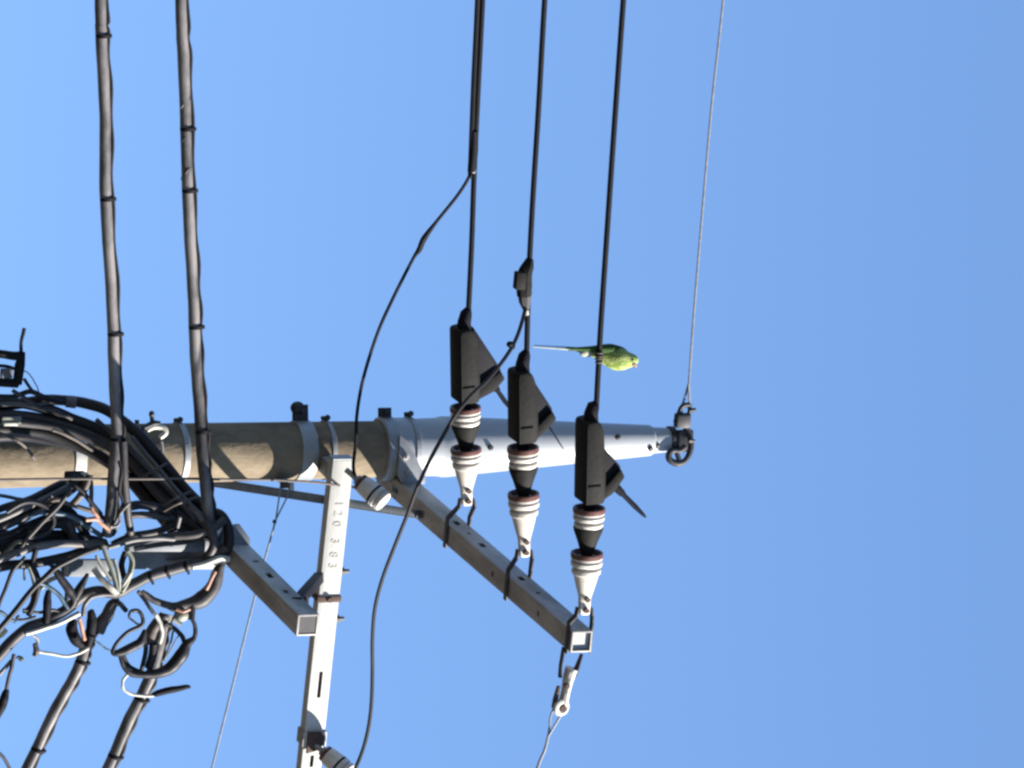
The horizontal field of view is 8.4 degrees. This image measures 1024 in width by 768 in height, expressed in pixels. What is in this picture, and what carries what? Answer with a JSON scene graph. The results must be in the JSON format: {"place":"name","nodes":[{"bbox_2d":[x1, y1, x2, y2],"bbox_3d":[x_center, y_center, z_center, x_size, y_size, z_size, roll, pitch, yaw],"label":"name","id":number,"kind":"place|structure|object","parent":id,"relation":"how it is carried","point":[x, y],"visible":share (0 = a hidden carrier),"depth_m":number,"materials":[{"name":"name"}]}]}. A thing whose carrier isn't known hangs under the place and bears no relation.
{"place":"outdoors","nodes":[
{"label":"outdoors","id":0,"kind":"place"},
{"bbox_2d":[23,378,53,399],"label":"cable","id":1,"kind":"object","parent":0,"point":[31,389],"visible":1,"depth_m":23.81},
{"bbox_2d":[0,328,25,387],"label":"cable clamp","id":2,"kind":"object","parent":1,"relation":"hanging from","point":[7,375],"visible":1,"depth_m":23.74,"materials":[{"name":"black plastic"}]},
{"bbox_2d":[0,389,65,405],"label":"cable","id":3,"kind":"object","parent":2,"relation":"attached to","point":[28,391],"visible":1,"depth_m":23.82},
{"bbox_2d":[11,389,72,420],"bbox_3d":[-1.601,0.073,23.860,0.023,0.237,0.130,56,-39,53],"label":"cable","id":4,"kind":"object","parent":2,"relation":"attached to","point":[37,406],"visible":1,"depth_m":23.86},
{"bbox_2d":[21,630,98,767],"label":"telephone cable","id":5,"kind":"object","parent":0,"point":[69,687],"visible":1,"depth_m":23.86,"materials":[{"name":"black rubber"}]},
{"bbox_2d":[96,598,118,634],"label":"cable","id":6,"kind":"object","parent":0,"point":[105,617],"visible":1,"depth_m":23.71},
{"bbox_2d":[85,609,96,646],"bbox_3d":[-1.425,0.826,23.705,0.038,0.038,0.133,35,-57,64],"label":"joint sleeve","id":7,"kind":"object","parent":6,"relation":"attached to","point":[91,628],"visible":1,"depth_m":23.69,"materials":[{"name":"black rubber"}]},
{"bbox_2d":[102,613,173,767],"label":"telephone cable","id":8,"kind":"object","parent":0,"point":[116,753],"visible":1,"depth_m":23.93,"materials":[{"name":"black rubber"}]},
{"bbox_2d":[0,0,1023,767],"label":"sky","id":9,"kind":"structure","parent":0,"point":[832,573],"materials":[{"name":"blue"}]},
{"label":"ground","id":10,"kind":"structure","parent":0,"visible":0},
{"bbox_2d":[0,401,694,487],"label":"utility pole","id":11,"kind":"object","parent":10,"relation":"on","point":[300,445],"visible":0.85,"depth_m":24.80,"materials":[{"name":"concrete"}]},
{"bbox_2d":[64,471,87,486],"bbox_3d":[-1.469,0.328,23.730,0.146,0.079,0.055,13,-77,67],"label":"cable cleat","id":12,"kind":"object","parent":11,"relation":"attached to","point":[76,474],"visible":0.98,"depth_m":23.73,"materials":[{"name":"black plastic"}]},
{"bbox_2d":[0,484,71,521],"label":"cable","id":13,"kind":"object","parent":12,"relation":"attached to","point":[44,498],"visible":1,"depth_m":23.55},
{"bbox_2d":[0,477,71,512],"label":"cable","id":14,"kind":"object","parent":12,"relation":"attached to","point":[44,491],"visible":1,"depth_m":23.59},
{"bbox_2d":[0,488,76,532],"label":"cable","id":15,"kind":"object","parent":12,"relation":"attached to","point":[14,521],"visible":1,"depth_m":23.54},
{"bbox_2d":[135,411,168,451],"bbox_3d":[-1.262,0.168,24.443,0.040,0.124,0.150,33,-59,64],"label":"cable bracket","id":16,"kind":"object","parent":11,"relation":"attached to","point":[152,424],"visible":0.99,"depth_m":24.43,"materials":[{"name":"metal"}]},
{"bbox_2d":[157,473,318,635],"bbox_3d":[-0.974,0.552,23.964,1.636,0.075,0.075,40,-52,62],"label":"crossarm","id":17,"kind":"object","parent":11,"relation":"attached to","point":[264,581],"visible":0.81,"depth_m":23.49,"materials":[{"name":"metal"}]},
{"bbox_2d":[61,524,249,576],"bbox_3d":[-1.216,0.568,23.819,0.142,0.640,0.172,-1,-90,68],"label":"cable hanger","id":18,"kind":"object","parent":17,"relation":"attached to","point":[152,558],"visible":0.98,"depth_m":23.81,"materials":[{"name":"grey metal"}]},
{"bbox_2d":[0,520,59,547],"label":"cable","id":19,"kind":"object","parent":18,"relation":"hanging from","point":[9,542],"visible":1,"depth_m":23.58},
{"bbox_2d":[0,536,78,553],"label":"cable","id":20,"kind":"object","parent":19,"relation":"attached to","point":[49,538],"visible":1,"depth_m":23.62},
{"bbox_2d":[0,511,91,542],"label":"cable","id":21,"kind":"object","parent":19,"relation":"attached to","point":[12,533],"visible":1,"depth_m":23.57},
{"bbox_2d":[0,504,90,534],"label":"cable","id":22,"kind":"object","parent":21,"relation":"attached to","point":[79,528],"visible":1,"depth_m":23.70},
{"bbox_2d":[25,518,69,530],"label":"cable","id":23,"kind":"object","parent":21,"relation":"attached to","point":[46,525],"visible":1,"depth_m":23.59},
{"bbox_2d":[56,516,77,539],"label":"cable","id":24,"kind":"object","parent":21,"relation":"attached to","point":[70,526],"visible":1,"depth_m":23.64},
{"bbox_2d":[2,530,104,539],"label":"cable","id":25,"kind":"object","parent":18,"relation":"hanging from","point":[61,533],"visible":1,"depth_m":23.71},
{"bbox_2d":[0,434,168,531],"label":"cable","id":26,"kind":"object","parent":18,"relation":"attached to","point":[29,439],"visible":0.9,"depth_m":24.04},
{"bbox_2d":[0,426,186,544],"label":"cable","id":27,"kind":"object","parent":18,"relation":"attached to","point":[139,489],"visible":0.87,"depth_m":23.98,"materials":[{"name":"rubber"}]},
{"bbox_2d":[0,432,35,460],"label":"cable","id":28,"kind":"object","parent":27,"relation":"attached to","point":[25,447],"visible":1,"depth_m":23.91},
{"bbox_2d":[2,417,21,425],"bbox_3d":[-1.704,0.127,23.829,0.015,0.068,0.028,36,-56,63],"label":"label plate","id":29,"kind":"object","parent":28,"relation":"attached to","point":[11,421],"visible":1,"depth_m":23.83,"materials":[{"name":"grey plastic"}]},
{"bbox_2d":[52,429,94,451],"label":"cable","id":30,"kind":"object","parent":27,"relation":"attached to","point":[81,443],"visible":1,"depth_m":23.95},
{"bbox_2d":[0,410,193,530],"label":"cable","id":31,"kind":"object","parent":18,"relation":"attached to","point":[31,416],"visible":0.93,"depth_m":23.94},
{"bbox_2d":[0,418,200,530],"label":"cable","id":32,"kind":"object","parent":18,"relation":"attached to","point":[160,498],"visible":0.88,"depth_m":23.92,"materials":[{"name":"rubber"}]},
{"bbox_2d":[0,394,201,511],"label":"cable","id":33,"kind":"object","parent":18,"relation":"attached to","point":[153,450],"visible":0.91,"depth_m":23.91,"materials":[{"name":"rubber"}]},
{"bbox_2d":[0,398,202,527],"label":"cable","id":34,"kind":"object","parent":18,"relation":"attached to","point":[89,424],"visible":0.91,"depth_m":23.95,"materials":[{"name":"rubber"}]},
{"bbox_2d":[95,0,126,537],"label":"telephone cable","id":35,"kind":"object","parent":18,"relation":"attached to","point":[103,37],"visible":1,"depth_m":23.38,"materials":[{"name":"black rubber"}]},
{"bbox_2d":[14,487,72,558],"bbox_3d":[-1.581,0.468,23.536,0.016,0.202,0.250,36,-56,63],"label":"cable","id":36,"kind":"object","parent":35,"relation":"attached to","point":[46,518],"visible":1,"depth_m":23.53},
{"bbox_2d":[0,539,105,562],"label":"cable","id":37,"kind":"object","parent":35,"relation":"attached to","point":[16,553],"visible":1,"depth_m":23.56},
{"bbox_2d":[0,538,108,571],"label":"cable","id":38,"kind":"object","parent":35,"relation":"attached to","point":[40,561],"visible":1,"depth_m":23.59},
{"bbox_2d":[18,510,102,537],"bbox_3d":[-1.515,0.473,23.587,0.090,0.298,0.079,-59,-142,52],"label":"cable","id":39,"kind":"object","parent":35,"relation":"attached to","point":[82,523],"visible":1,"depth_m":23.58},
{"bbox_2d":[5,499,55,540],"bbox_3d":[-1.620,0.458,23.528,0.020,0.183,0.148,36,-56,63],"label":"cable","id":40,"kind":"object","parent":39,"relation":"attached to","point":[48,509],"visible":1,"depth_m":23.53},
{"bbox_2d":[38,497,103,520],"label":"cable","id":41,"kind":"object","parent":35,"relation":"hanging from","point":[66,503],"visible":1,"depth_m":23.59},
{"bbox_2d":[70,474,92,506],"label":"cable","id":42,"kind":"object","parent":35,"relation":"hanging from","point":[77,498],"visible":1,"depth_m":23.58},
{"bbox_2d":[65,480,102,515],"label":"cable","id":43,"kind":"object","parent":35,"relation":"attached to","point":[83,492],"visible":1,"depth_m":23.57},
{"bbox_2d":[112,460,124,524],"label":"cable","id":44,"kind":"object","parent":35,"relation":"attached to","point":[119,490],"visible":1,"depth_m":23.55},
{"bbox_2d":[119,441,134,535],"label":"cable","id":45,"kind":"object","parent":35,"relation":"attached to","point":[127,513],"visible":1,"depth_m":23.58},
{"bbox_2d":[118,551,126,579],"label":"cable","id":46,"kind":"object","parent":18,"relation":"hanging from","point":[121,564],"visible":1,"depth_m":23.69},
{"bbox_2d":[111,518,184,543],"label":"cable","id":47,"kind":"object","parent":18,"relation":"attached to","point":[162,529],"visible":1,"depth_m":23.71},
{"bbox_2d":[131,511,175,521],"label":"cable","id":48,"kind":"object","parent":47,"relation":"attached to","point":[151,515],"visible":1,"depth_m":23.71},
{"bbox_2d":[131,500,172,515],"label":"cable","id":49,"kind":"object","parent":48,"relation":"attached to","point":[146,505],"visible":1,"depth_m":23.71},
{"bbox_2d":[133,537,202,550],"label":"cable","id":50,"kind":"object","parent":18,"relation":"attached to","point":[161,544],"visible":1,"depth_m":23.73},
{"bbox_2d":[161,521,216,540],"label":"cable","id":51,"kind":"object","parent":18,"relation":"attached to","point":[183,528],"visible":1,"depth_m":23.79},
{"bbox_2d":[175,0,217,523],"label":"telephone cable","id":52,"kind":"object","parent":18,"relation":"attached to","point":[196,326],"visible":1,"depth_m":23.52,"materials":[{"name":"black rubber"}]},
{"bbox_2d":[95,418,196,522],"bbox_3d":[-1.252,0.301,23.850,0.042,0.272,0.450,-64,-146,48],"label":"cable","id":53,"kind":"object","parent":52,"relation":"attached to","point":[141,461],"visible":0.89,"depth_m":23.86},
{"bbox_2d":[130,435,202,515],"bbox_3d":[-1.178,0.324,23.849,0.045,0.200,0.348,-63,-145,50],"label":"cable","id":54,"kind":"object","parent":52,"relation":"attached to","point":[152,461],"visible":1,"depth_m":23.88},
{"bbox_2d":[197,517,218,560],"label":"cable","id":55,"kind":"object","parent":52,"relation":"attached to","point":[211,550],"visible":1,"depth_m":23.72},
{"bbox_2d":[213,508,234,565],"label":"cable","id":56,"kind":"object","parent":18,"relation":"attached to","point":[229,537],"visible":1,"depth_m":23.77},
{"bbox_2d":[0,544,227,661],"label":"cable","id":57,"kind":"object","parent":56,"relation":"attached to","point":[12,640],"visible":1,"depth_m":23.64,"materials":[{"name":"rubber"}]},
{"bbox_2d":[4,654,15,689],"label":"cable","id":58,"kind":"object","parent":57,"relation":"attached to","point":[11,667],"visible":1,"depth_m":23.63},
{"bbox_2d":[0,690,8,716],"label":"joint sleeve","id":59,"kind":"object","parent":58,"relation":"attached to","point":[4,697],"visible":1,"depth_m":23.64,"materials":[{"name":"black rubber"}]},
{"bbox_2d":[22,608,59,613],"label":"cable","id":60,"kind":"object","parent":57,"relation":"attached to","point":[41,612],"visible":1,"depth_m":23.59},
{"bbox_2d":[26,549,40,616],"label":"cable","id":61,"kind":"object","parent":60,"relation":"hanging from","point":[36,574],"visible":1,"depth_m":23.56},
{"bbox_2d":[43,590,51,623],"bbox_3d":[-1.568,0.752,23.591,0.030,0.029,0.120,36,-56,63],"label":"joint sleeve","id":62,"kind":"object","parent":57,"relation":"attached to","point":[47,604],"visible":1,"depth_m":23.58,"materials":[{"name":"black rubber"}]},
{"bbox_2d":[40,582,69,610],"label":"cable","id":63,"kind":"object","parent":62,"relation":"attached to","point":[58,594],"visible":1,"depth_m":23.57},
{"bbox_2d":[25,611,79,635],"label":"cable","id":64,"kind":"object","parent":57,"relation":"attached to","point":[55,624],"visible":1,"depth_m":23.61,"materials":[{"name":"plastic"}]},
{"bbox_2d":[66,619,84,648],"bbox_3d":[-1.480,0.846,23.712,0.042,0.069,0.106,33,-58,64],"label":"joint sleeve","id":65,"kind":"object","parent":57,"relation":"attached to","point":[74,636],"visible":1,"depth_m":23.69,"materials":[{"name":"black rubber"}]},
{"bbox_2d":[74,573,88,601],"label":"cable","id":66,"kind":"object","parent":57,"relation":"attached to","point":[79,587],"visible":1,"depth_m":23.59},
{"bbox_2d":[81,592,116,616],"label":"cable","id":67,"kind":"object","parent":57,"relation":"attached to","point":[90,598],"visible":1,"depth_m":23.62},
{"bbox_2d":[91,567,118,594],"bbox_3d":[-1.373,0.665,23.617,0.046,0.087,0.101,-31,-118,65],"label":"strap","id":68,"kind":"object","parent":57,"relation":"attached to","point":[108,585],"visible":1,"depth_m":23.60,"materials":[{"name":"plastic"}]},
{"bbox_2d":[100,544,119,594],"bbox_3d":[-1.355,0.625,23.596,0.031,0.080,0.180,35,-57,63],"label":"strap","id":69,"kind":"object","parent":57,"relation":"attached to","point":[109,564],"visible":1,"depth_m":23.58,"materials":[{"name":"grey plastic"}]},
{"bbox_2d":[0,543,106,631],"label":"cable","id":70,"kind":"object","parent":69,"relation":"attached to","point":[27,595],"visible":1,"depth_m":23.53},
{"bbox_2d":[0,556,26,605],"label":"cable","id":71,"kind":"object","parent":70,"relation":"hanging from","point":[12,570],"visible":1,"depth_m":23.51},
{"bbox_2d":[53,570,77,608],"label":"cable","id":72,"kind":"object","parent":70,"relation":"attached to","point":[66,586],"visible":1,"depth_m":23.57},
{"bbox_2d":[121,546,134,592],"bbox_3d":[-1.300,0.627,23.635,0.042,0.054,0.156,18,-72,67],"label":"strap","id":73,"kind":"object","parent":57,"relation":"attached to","point":[131,560],"visible":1,"depth_m":23.62,"materials":[{"name":"grey plastic"}]},
{"bbox_2d":[167,516,226,539],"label":"cable","id":74,"kind":"object","parent":56,"relation":"attached to","point":[219,523],"visible":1,"depth_m":23.72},
{"bbox_2d":[107,536,174,549],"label":"cable","id":75,"kind":"object","parent":74,"relation":"attached to","point":[138,539],"visible":1,"depth_m":23.64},
{"bbox_2d":[141,563,224,609],"bbox_3d":[-1.120,0.690,23.775,0.058,0.295,0.168,44,-49,60],"label":"cable","id":76,"kind":"object","parent":17,"relation":"hanging from","point":[201,598],"visible":1,"depth_m":23.79,"materials":[{"name":"rubber"}]},
{"bbox_2d":[173,605,194,625],"bbox_3d":[-1.114,0.785,23.780,0.060,0.091,0.066,35,-57,63],"label":"cable joint","id":77,"kind":"object","parent":76,"relation":"attached to","point":[181,615],"visible":1,"depth_m":23.77,"materials":[{"name":"grey plastic"}]},
{"bbox_2d":[118,620,197,678],"bbox_3d":[-1.205,0.899,23.783,0.047,0.280,0.215,39,-54,62],"label":"cable","id":78,"kind":"object","parent":77,"relation":"attached to","point":[176,661],"visible":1,"depth_m":23.80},
{"bbox_2d":[94,640,110,651],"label":"cable","id":79,"kind":"object","parent":78,"relation":"hanging from","point":[101,645],"visible":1,"depth_m":23.70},
{"bbox_2d":[39,647,88,657],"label":"cable","id":80,"kind":"object","parent":79,"relation":"hanging from","point":[63,655],"visible":1,"depth_m":23.66,"materials":[{"name":"plastic"}]},
{"bbox_2d":[110,608,146,656],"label":"cable","id":81,"kind":"object","parent":78,"relation":"attached to","point":[139,642],"visible":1,"depth_m":23.70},
{"bbox_2d":[121,674,153,696],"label":"cable","id":82,"kind":"object","parent":78,"relation":"attached to","point":[127,691],"visible":1,"depth_m":23.78,"materials":[{"name":"plastic"}]},
{"bbox_2d":[151,685,190,696],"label":"cable","id":83,"kind":"object","parent":82,"relation":"attached to","point":[166,690],"visible":1,"depth_m":23.83,"materials":[{"name":"black rubber"}]},
{"bbox_2d":[145,643,157,669],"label":"cable","id":84,"kind":"object","parent":78,"relation":"attached to","point":[152,656],"visible":1,"depth_m":23.81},
{"bbox_2d":[146,612,169,644],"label":"cable","id":85,"kind":"object","parent":77,"relation":"attached to","point":[152,629],"visible":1,"depth_m":23.80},
{"bbox_2d":[191,555,230,569],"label":"cable","id":86,"kind":"object","parent":17,"relation":"hanging from","point":[210,561],"visible":1,"depth_m":23.73,"materials":[{"name":"plastic"}]},
{"bbox_2d":[292,572,323,603],"bbox_3d":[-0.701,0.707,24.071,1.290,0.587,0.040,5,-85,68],"label":"bracket","id":87,"kind":"object","parent":17,"relation":"attached to","point":[310,587],"visible":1,"depth_m":24.07,"materials":[{"name":"grey metal"}]},
{"bbox_2d":[277,477,293,489],"bbox_3d":[-0.800,0.352,24.722,0.030,0.060,0.050,-1,-90,68],"label":"guy bracket","id":88,"kind":"object","parent":11,"relation":"attached to","point":[290,485],"visible":0.73,"depth_m":24.71,"materials":[{"name":"metal"}]},
{"bbox_2d":[211,486,288,767],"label":"guy wire","id":89,"kind":"object","parent":88,"relation":"attached to","point":[274,521],"visible":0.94,"depth_m":24.82,"materials":[{"name":"metal"}]},
{"bbox_2d":[214,481,423,518],"bbox_3d":[-0.693,0.399,24.723,0.482,0.660,0.046,36,-56,63],"label":"arm brace","id":90,"kind":"object","parent":11,"relation":"attached to","point":[316,498],"visible":0.69,"depth_m":24.73,"materials":[{"name":"grey metal"}]},
{"bbox_2d":[296,455,351,767],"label":"crossarm","id":91,"kind":"object","parent":11,"relation":"attached to","point":[311,730],"visible":0.98,"depth_m":24.77,"materials":[{"name":"metal"}]},
{"bbox_2d":[0,477,353,488],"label":"earth wire","id":92,"kind":"object","parent":91,"relation":"attached to","point":[191,478],"visible":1,"depth_m":23.69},
{"bbox_2d":[315,744,354,767],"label":"post insulator","id":93,"kind":"object","parent":91,"relation":"attached to","point":[330,757],"visible":1,"depth_m":24.87,"materials":[{"name":"ceramic"}]},
{"bbox_2d":[344,468,390,509],"bbox_3d":[-0.516,0.358,24.536,0.181,0.080,0.080,41,-41,14],"label":"post insulator","id":94,"kind":"object","parent":91,"relation":"attached to","point":[373,493],"visible":1,"depth_m":24.50,"materials":[{"name":"ceramic"}]},
{"bbox_2d":[376,477,592,652],"bbox_3d":[-0.099,0.592,24.242,1.883,0.095,0.076,38,-54,62],"label":"crossarm","id":95,"kind":"object","parent":11,"relation":"attached to","point":[547,612],"visible":0.99,"depth_m":24.07,"materials":[{"name":"metal"}]},
{"bbox_2d":[443,403,481,548],"bbox_3d":[-0.174,0.309,24.388,0.110,0.126,0.542,36,-56,63],"label":"insulator string","id":96,"kind":"object","parent":95,"relation":"attached to","point":[465,451],"visible":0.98,"depth_m":24.34,"materials":[{"name":"white ceramic"}]},
{"bbox_2d":[450,307,507,407],"bbox_3d":[-0.101,-0.086,24.301,0.113,0.210,0.387,36,-51,63],"label":"clamp cover","id":97,"kind":"object","parent":96,"relation":"attached to","point":[473,364],"visible":0.89,"depth_m":24.25,"materials":[{"name":"black plastic"}]},
{"bbox_2d":[466,0,484,309],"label":"power line","id":98,"kind":"object","parent":97,"relation":"attached to","point":[474,175],"visible":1,"depth_m":24.10,"materials":[{"name":"black rubber"}]},
{"bbox_2d":[352,0,479,475],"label":"tap wire","id":99,"kind":"object","parent":98,"relation":"attached to","point":[423,239],"visible":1,"depth_m":24.12,"materials":[{"name":"black rubber"}]},
{"bbox_2d":[467,131,477,172],"bbox_3d":[-0.134,-0.798,24.075,0.032,0.033,0.149,37,-55,63],"label":"wire splice","id":100,"kind":"object","parent":98,"relation":"attached to","point":[474,155],"visible":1,"depth_m":24.06,"materials":[{"name":"plastic"}]},
{"bbox_2d":[503,443,539,600],"bbox_3d":[0.031,0.462,23.863,0.110,0.129,0.583,36,-50,63],"label":"insulator string","id":101,"kind":"object","parent":95,"relation":"attached to","point":[523,501],"visible":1,"depth_m":23.81,"materials":[{"name":"white ceramic"}]},
{"bbox_2d":[507,349,563,449],"bbox_3d":[0.090,0.056,23.767,0.113,0.191,0.370,36,-52,63],"label":"clamp cover","id":102,"kind":"object","parent":101,"relation":"attached to","point":[531,417],"visible":1,"depth_m":23.72,"materials":[{"name":"black plastic"}]},
{"bbox_2d":[524,0,546,351],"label":"power line","id":103,"kind":"object","parent":102,"relation":"attached to","point":[535,152],"visible":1,"depth_m":23.50,"materials":[{"name":"black rubber"}]},
{"bbox_2d":[513,258,533,315],"bbox_3d":[0.036,-0.328,23.628,0.065,0.075,0.199,40,-52,62],"label":"splice box","id":104,"kind":"object","parent":103,"relation":"attached to","point":[522,282],"visible":1,"depth_m":23.60,"materials":[{"name":"black plastic"}]},
{"bbox_2d":[354,308,526,767],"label":"tap wire","id":105,"kind":"object","parent":104,"relation":"attached to","point":[448,426],"visible":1,"depth_m":23.64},
{"bbox_2d":[551,647,582,715],"bbox_3d":[0.185,0.997,23.481,0.060,0.098,0.238,39,-53,62],"label":"guy shackle","id":106,"kind":"object","parent":95,"relation":"attached to","point":[560,706],"visible":1,"depth_m":23.47,"materials":[{"name":"metal"}]},
{"bbox_2d":[536,708,560,767],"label":"guy wire","id":107,"kind":"object","parent":106,"relation":"attached to","point":[546,742],"visible":1,"depth_m":23.50,"materials":[{"name":"metal"}]},
{"bbox_2d":[564,503,605,653],"bbox_3d":[0.244,0.641,23.373,0.110,0.116,0.541,36,-54,63],"label":"insulator string","id":108,"kind":"object","parent":95,"relation":"attached to","point":[586,559],"visible":1,"depth_m":23.33,"materials":[{"name":"white ceramic"}]},
{"bbox_2d":[574,401,645,517],"bbox_3d":[0.340,0.253,23.298,0.113,0.247,0.424,36,-53,63],"label":"clamp cover","id":109,"kind":"object","parent":108,"relation":"attached to","point":[598,476],"visible":1,"depth_m":23.24,"materials":[{"name":"black plastic"}]},
{"bbox_2d":[594,0,625,405],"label":"power line","id":110,"kind":"object","parent":109,"relation":"attached to","point":[609,192],"visible":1,"depth_m":23.02,"materials":[{"name":"black rubber"}]},
{"bbox_2d":[532,344,637,370],"bbox_3d":[0.246,-0.087,23.175,0.102,0.355,0.090,-1,-90,68],"label":"parakeet","id":111,"kind":"object","parent":110,"relation":"on","point":[615,357],"visible":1,"depth_m":23.18,"materials":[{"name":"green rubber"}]},
{"bbox_2d":[673,402,695,427],"bbox_3d":[0.624,0.112,25.308,0.040,0.083,0.094,36,-56,63],"label":"dead end shackle","id":112,"kind":"object","parent":11,"relation":"attached to","point":[681,420],"visible":1,"depth_m":25.29,"materials":[{"name":"metal"}]},
{"bbox_2d":[682,0,723,412],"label":"earth wire","id":113,"kind":"object","parent":112,"relation":"attached to","point":[700,234],"visible":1,"depth_m":25.12,"materials":[{"name":"metal"}]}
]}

